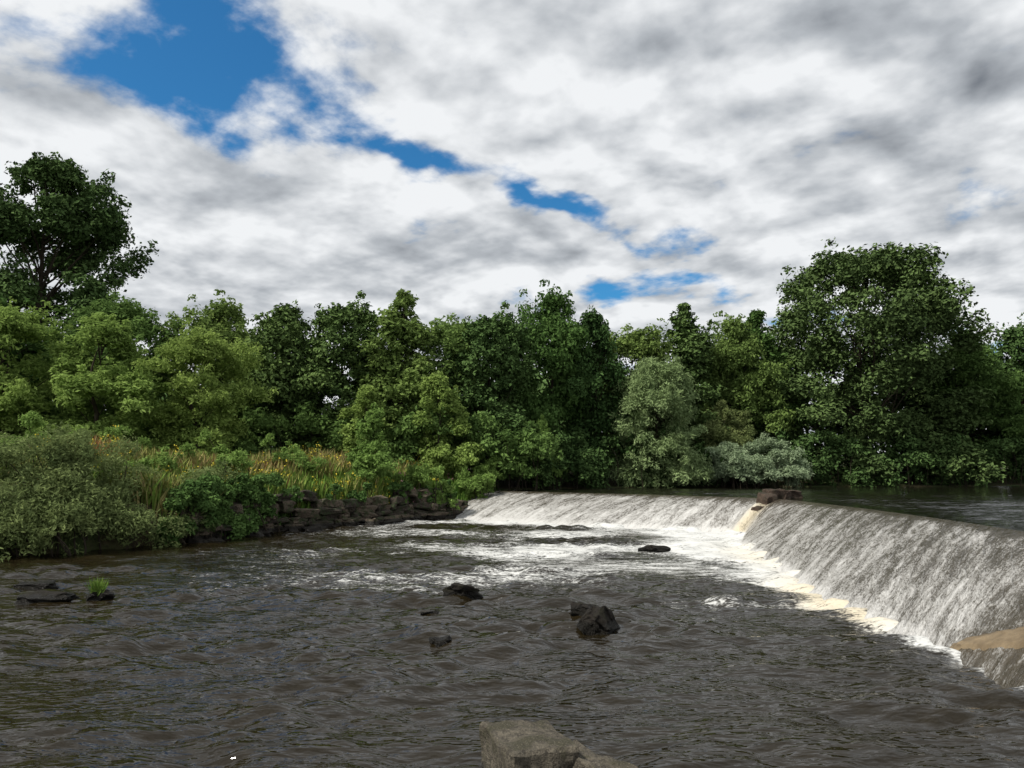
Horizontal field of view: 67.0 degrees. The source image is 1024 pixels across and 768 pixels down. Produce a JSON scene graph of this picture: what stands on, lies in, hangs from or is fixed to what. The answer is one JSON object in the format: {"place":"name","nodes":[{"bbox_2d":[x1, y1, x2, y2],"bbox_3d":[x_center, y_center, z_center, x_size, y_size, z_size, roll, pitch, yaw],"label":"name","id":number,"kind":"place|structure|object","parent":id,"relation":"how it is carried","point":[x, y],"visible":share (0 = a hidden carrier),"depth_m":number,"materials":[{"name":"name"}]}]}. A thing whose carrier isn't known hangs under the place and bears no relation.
{"place":"outdoors","nodes":[
{"label":"outdoors","id":0,"kind":"place"},
{"bbox_2d":[0,425,499,523],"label":"wildflower meadow","id":1,"kind":"structure","parent":0,"point":[323,478],"depth_m":42.01,"materials":[{"name":"green plant"}]},
{"bbox_2d":[0,517,1023,767],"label":"river","id":2,"kind":"structure","parent":0,"point":[726,649],"depth_m":12.15,"materials":[{"name":"liquid"}]},
{"bbox_2d":[7,580,59,589],"bbox_3d":[-12.327,5.238,19.954,1.129,0.288,0.686,1,-6,-6],"label":"rock","id":3,"kind":"object","parent":2,"relation":"in","point":[32,585],"visible":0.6,"depth_m":19.71,"materials":[{"name":"stone"}]},
{"bbox_2d":[15,591,75,604],"bbox_3d":[-10.730,4.963,17.790,1.234,0.394,0.949,3,-7,-22],"label":"rock","id":4,"kind":"object","parent":2,"relation":"in","point":[46,597],"visible":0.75,"depth_m":17.51,"materials":[{"name":"stone"}]},
{"bbox_2d":[85,587,112,600],"bbox_3d":[-9.618,4.980,17.957,0.618,0.479,0.541,5,-8,-40],"label":"rock","id":5,"kind":"object","parent":2,"relation":"in","point":[104,595],"visible":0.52,"depth_m":17.82,"materials":[{"name":"stone"}]},
{"bbox_2d":[82,576,108,593],"bbox_3d":[-9.676,4.683,17.941,0.732,0.420,0.716,0,-6,0],"label":"grass tuft","id":6,"kind":"object","parent":5,"relation":"on","point":[97,587],"visible":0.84,"depth_m":17.87,"materials":[{"name":"green plant"}]},
{"bbox_2d":[247,529,264,535],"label":"rock","id":7,"kind":"object","parent":2,"relation":"in","point":[259,533],"visible":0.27,"depth_m":35.12,"materials":[{"name":"stone"}]},
{"bbox_2d":[260,526,273,533],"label":"rock","id":8,"kind":"object","parent":2,"relation":"in","point":[262,528],"visible":0.2,"depth_m":36.35,"materials":[{"name":"stone"}]},
{"bbox_2d":[262,531,273,535],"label":"rock","id":9,"kind":"object","parent":2,"relation":"in","point":[268,533],"visible":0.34,"depth_m":35.78,"materials":[{"name":"stone"}]},
{"bbox_2d":[288,524,303,531],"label":"rock","id":10,"kind":"object","parent":2,"relation":"in","point":[292,528],"visible":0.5,"depth_m":37.95,"materials":[{"name":"stone"}]},
{"bbox_2d":[299,525,321,531],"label":"rock","id":11,"kind":"object","parent":2,"relation":"in","point":[313,528],"visible":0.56,"depth_m":38.38,"materials":[{"name":"stone"}]},
{"bbox_2d":[341,520,355,526],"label":"rock","id":12,"kind":"object","parent":2,"relation":"in","point":[349,523],"visible":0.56,"depth_m":40.90,"materials":[{"name":"stone"}]},
{"bbox_2d":[363,518,380,525],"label":"rock","id":13,"kind":"object","parent":2,"relation":"in","point":[374,521],"visible":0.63,"depth_m":41.65,"materials":[{"name":"stone"}]},
{"bbox_2d":[421,609,438,614],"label":"rock","id":14,"kind":"object","parent":2,"relation":"in","point":[430,612],"visible":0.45,"depth_m":16.12,"materials":[{"name":"stone"}]},
{"bbox_2d":[430,636,452,647],"bbox_3d":[-1.252,4.596,13.676,0.434,0.297,0.387,5,-8,-36],"label":"rock","id":15,"kind":"object","parent":2,"relation":"in","point":[435,641],"visible":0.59,"depth_m":13.56,"materials":[{"name":"stone"}]},
{"bbox_2d":[445,584,482,599],"bbox_3d":[-1.110,4.984,18.263,0.948,0.525,0.874,0,-6,0],"label":"rock","id":16,"kind":"object","parent":2,"relation":"in","point":[470,592],"visible":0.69,"depth_m":18.05,"materials":[{"name":"stone"}]},
{"bbox_2d":[479,717,623,767],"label":"boulder","id":17,"kind":"object","parent":2,"relation":"in","point":[510,742],"visible":1,"depth_m":7.24,"materials":[{"name":"stone"}]},
{"bbox_2d":[569,603,596,615],"bbox_3d":[1.486,4.759,16.155,0.507,0.380,0.604,-4,-7,30],"label":"rock","id":18,"kind":"object","parent":2,"relation":"in","point":[575,608],"visible":0.38,"depth_m":16.04,"materials":[{"name":"stone"}]},
{"bbox_2d":[572,605,614,635],"bbox_3d":[1.556,4.569,14.556,0.835,0.731,0.760,0,-6,0],"label":"rock","id":19,"kind":"object","parent":2,"relation":"in","point":[589,621],"visible":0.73,"depth_m":14.39,"materials":[{"name":"stone"}]},
{"bbox_2d":[641,545,667,551],"bbox_3d":[5.319,6.198,28.755,0.993,0.390,0.785,0,-6,0],"label":"rock","id":20,"kind":"object","parent":2,"relation":"in","point":[654,548],"visible":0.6,"depth_m":28.57,"materials":[{"name":"stone"}]},
{"bbox_2d":[457,491,1023,687],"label":"weir","id":21,"kind":"object","parent":2,"relation":"in","point":[943,582],"visible":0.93,"depth_m":20.28,"materials":[{"name":"liquid"}]},
{"bbox_2d":[950,626,1023,650],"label":"concrete ledge","id":22,"kind":"object","parent":21,"relation":"on","point":[1010,638],"visible":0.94,"depth_m":12.38,"materials":[{"name":"beige concrete"}]},
{"bbox_2d":[0,463,1023,555],"bbox_3d":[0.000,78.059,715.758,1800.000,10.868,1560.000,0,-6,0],"label":"ground","id":23,"kind":"structure","parent":0,"point":[92,543],"depth_m":58.80,"materials":[{"name":"green plant"}]},
{"bbox_2d":[0,295,60,432],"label":"maple tree","id":24,"kind":"object","parent":23,"relation":"on","point":[32,349],"visible":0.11,"depth_m":54.74,"materials":[{"name":"green plant"}]},
{"bbox_2d":[0,296,96,436],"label":"ash tree","id":25,"kind":"object","parent":23,"relation":"on","point":[20,395],"visible":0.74,"depth_m":47.17,"materials":[{"name":"green plant"}]},
{"bbox_2d":[0,151,158,373],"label":"beech tree","id":26,"kind":"object","parent":23,"relation":"on","point":[66,213],"visible":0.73,"depth_m":62.55,"materials":[{"name":"green plant"}]},
{"bbox_2d":[24,312,172,445],"bbox_3d":[-25.353,0.539,47.164,8.155,10.301,9.137,6,-9,-44],"label":"ash tree","id":27,"kind":"object","parent":23,"relation":"on","point":[121,395],"visible":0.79,"depth_m":46.91,"materials":[{"name":"green plant"}]},
{"bbox_2d":[29,290,185,442],"bbox_3d":[-29.369,-0.154,55.837,11.456,13.502,9.731,2,-7,-15],"label":"maple tree","id":28,"kind":"object","parent":23,"relation":"on","point":[144,328],"visible":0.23,"depth_m":55.23,"materials":[{"name":"green plant"}]},
{"bbox_2d":[0,420,245,562],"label":"willow scrub","id":29,"kind":"object","parent":23,"relation":"on","point":[63,492],"visible":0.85,"depth_m":28.77,"materials":[{"name":"green plant"}]},
{"bbox_2d":[130,321,278,458],"bbox_3d":[-20.442,1.089,49.674,7.535,10.006,9.483,-3,-7,23],"label":"ash tree","id":30,"kind":"object","parent":23,"relation":"on","point":[176,414],"visible":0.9,"depth_m":49.13,"materials":[{"name":"green plant"}]},
{"bbox_2d":[148,289,261,450],"bbox_3d":[-23.383,-0.073,60.749,8.367,14.616,11.558,0,-6,-1],"label":"maple tree","id":31,"kind":"object","parent":23,"relation":"on","point":[222,318],"visible":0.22,"depth_m":59.44,"materials":[{"name":"green plant"}]},
{"bbox_2d":[0,410,507,518],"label":"bank shrubs","id":32,"kind":"object","parent":23,"relation":"on","point":[480,483],"visible":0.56,"depth_m":45.34,"materials":[{"name":"green plant"}]},
{"bbox_2d":[216,299,345,454],"bbox_3d":[-17.742,0.405,58.788,10.693,13.700,10.161,1,-6,-5],"label":"alder tree","id":33,"kind":"object","parent":23,"relation":"on","point":[272,334],"visible":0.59,"depth_m":56.63,"materials":[{"name":"green plant"}]},
{"bbox_2d":[0,399,563,490],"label":"undergrowth","id":34,"kind":"object","parent":23,"relation":"on","point":[521,446],"visible":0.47,"depth_m":54.53,"materials":[{"name":"green plant"}]},
{"bbox_2d":[182,487,468,542],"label":"stone wall","id":35,"kind":"structure","parent":23,"relation":"on","point":[325,512],"depth_m":41.12,"materials":[{"name":"grey stone"}]},
{"bbox_2d":[155,471,456,544],"bbox_3d":[-9.661,6.109,40.406,2.950,3.110,21.316,-3,-7,28],"label":"bramble","id":36,"kind":"object","parent":35,"relation":"on","point":[203,493],"visible":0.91,"depth_m":34.27,"materials":[{"name":"green plant"}]},
{"bbox_2d":[276,290,393,444],"bbox_3d":[-13.336,-0.241,59.014,10.006,14.700,8.090,4,-7,-29],"label":"alder tree","id":37,"kind":"object","parent":23,"relation":"on","point":[333,322],"visible":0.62,"depth_m":57.41,"materials":[{"name":"green plant"}]},
{"bbox_2d":[337,385,386,454],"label":"birch tree","id":38,"kind":"object","parent":23,"relation":"on","point":[367,395],"visible":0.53,"depth_m":53.56,"materials":[{"name":"green plant"}]},
{"bbox_2d":[345,402,397,480],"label":"ash sapling","id":39,"kind":"object","parent":23,"relation":"on","point":[365,462],"visible":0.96,"depth_m":45.96,"materials":[{"name":"green plant"}]},
{"bbox_2d":[349,288,458,454],"bbox_3d":[-7.528,-0.093,59.332,8.019,14.509,9.704,-3,-7,23],"label":"poplar tree","id":40,"kind":"object","parent":23,"relation":"on","point":[401,333],"visible":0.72,"depth_m":57.48,"materials":[{"name":"green plant"}]},
{"bbox_2d":[412,371,483,480],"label":"birch tree","id":41,"kind":"object","parent":23,"relation":"on","point":[434,387],"visible":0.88,"depth_m":53.59,"materials":[{"name":"green plant"}]},
{"bbox_2d":[401,312,500,458],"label":"maple tree","id":42,"kind":"object","parent":23,"relation":"on","point":[449,336],"visible":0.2,"depth_m":59.38,"materials":[{"name":"green plant"}]},
{"bbox_2d":[436,300,537,451],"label":"alder tree","id":43,"kind":"object","parent":23,"relation":"on","point":[502,367],"visible":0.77,"depth_m":58.80,"materials":[{"name":"green plant"}]},
{"bbox_2d":[43,348,1023,475],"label":"background woodland","id":44,"kind":"object","parent":23,"relation":"on","point":[542,383],"visible":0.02,"depth_m":80.11,"materials":[{"name":"green plant"}]},
{"bbox_2d":[529,413,567,484],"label":"ash sapling","id":45,"kind":"object","parent":23,"relation":"on","point":[542,423],"visible":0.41,"depth_m":58.19,"materials":[{"name":"green plant"}]},
{"bbox_2d":[490,279,609,437],"bbox_3d":[3.186,-0.040,64.917,8.111,17.476,11.204,-6,-9,43],"label":"maple tree","id":46,"kind":"object","parent":23,"relation":"on","point":[559,331],"visible":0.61,"depth_m":63.25,"materials":[{"name":"green plant"}]},
{"bbox_2d":[510,432,615,489],"bbox_3d":[3.659,6.480,59.330,9.787,5.502,4.132,3,-7,-22],"label":"hawthorn shrub","id":47,"kind":"object","parent":23,"relation":"on","point":[585,460],"visible":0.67,"depth_m":58.70,"materials":[{"name":"green plant"}]},
{"bbox_2d":[545,305,637,479],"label":"alder tree","id":48,"kind":"object","parent":23,"relation":"on","point":[597,325],"visible":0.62,"depth_m":65.08,"materials":[{"name":"green plant"}]},
{"bbox_2d":[585,318,677,468],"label":"maple tree","id":49,"kind":"object","parent":23,"relation":"on","point":[636,345],"visible":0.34,"depth_m":67.94,"materials":[{"name":"green plant"}]},
{"bbox_2d":[607,355,715,487],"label":"willow tree","id":50,"kind":"object","parent":23,"relation":"on","point":[648,394],"visible":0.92,"depth_m":62.58,"materials":[{"name":"green plant"}]},
{"bbox_2d":[653,302,729,475],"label":"poplar tree","id":51,"kind":"object","parent":23,"relation":"on","point":[692,343],"visible":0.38,"depth_m":69.28,"materials":[{"name":"green plant"}]},
{"bbox_2d":[688,399,765,486],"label":"grey willow shrub","id":52,"kind":"object","parent":23,"relation":"on","point":[740,434],"visible":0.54,"depth_m":66.08,"materials":[{"name":"green plant"}]},
{"bbox_2d":[688,310,796,454],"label":"maple tree","id":53,"kind":"object","parent":23,"relation":"on","point":[738,347],"visible":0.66,"depth_m":70.60,"materials":[{"name":"green plant"}]},
{"bbox_2d":[480,419,1023,488],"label":"riverside shrubs","id":54,"kind":"object","parent":23,"relation":"on","point":[907,450],"visible":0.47,"depth_m":67.06,"materials":[{"name":"green plant"}]},
{"bbox_2d":[700,432,813,487],"bbox_3d":[19.925,6.985,63.773,9.875,6.255,5.227,0,-6,0],"label":"white willow shrub","id":55,"kind":"object","parent":23,"relation":"on","point":[783,465],"visible":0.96,"depth_m":63.06,"materials":[{"name":"green plant"}]},
{"bbox_2d":[715,308,825,452],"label":"poplar tree","id":56,"kind":"object","parent":23,"relation":"on","point":[756,318],"visible":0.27,"depth_m":73.77,"materials":[{"name":"green plant"}]},
{"bbox_2d":[751,238,1010,482],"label":"sycamore tree","id":57,"kind":"object","parent":23,"relation":"on","point":[915,298],"visible":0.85,"depth_m":68.80,"materials":[{"name":"green plant"}]},
{"bbox_2d":[915,328,1023,463],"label":"maple tree","id":58,"kind":"object","parent":23,"relation":"on","point":[972,364],"visible":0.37,"depth_m":74.01,"materials":[{"name":"green plant"}]},
{"bbox_2d":[951,322,1023,470],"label":"alder tree","id":59,"kind":"object","parent":23,"relation":"on","point":[1013,344],"visible":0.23,"depth_m":77.48,"materials":[{"name":"green plant"}]},
{"bbox_2d":[1012,312,1023,327],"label":"maple tree","id":60,"kind":"object","parent":23,"relation":"on","point":[1021,322],"visible":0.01,"depth_m":84.14,"materials":[{"name":"green plant"}]},
{"bbox_2d":[0,0,1023,452],"label":"sky","id":61,"kind":"structure","parent":0,"point":[639,159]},
{"bbox_2d":[497,486,1023,530],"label":"river","id":62,"kind":"structure","parent":0,"point":[999,506],"depth_m":40.34,"materials":[{"name":"liquid"}]},
{"bbox_2d":[751,488,802,510],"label":"stone pier","id":63,"kind":"structure","parent":62,"relation":"in","point":[767,496],"depth_m":38.96,"materials":[{"name":"grey stone"}]}
]}

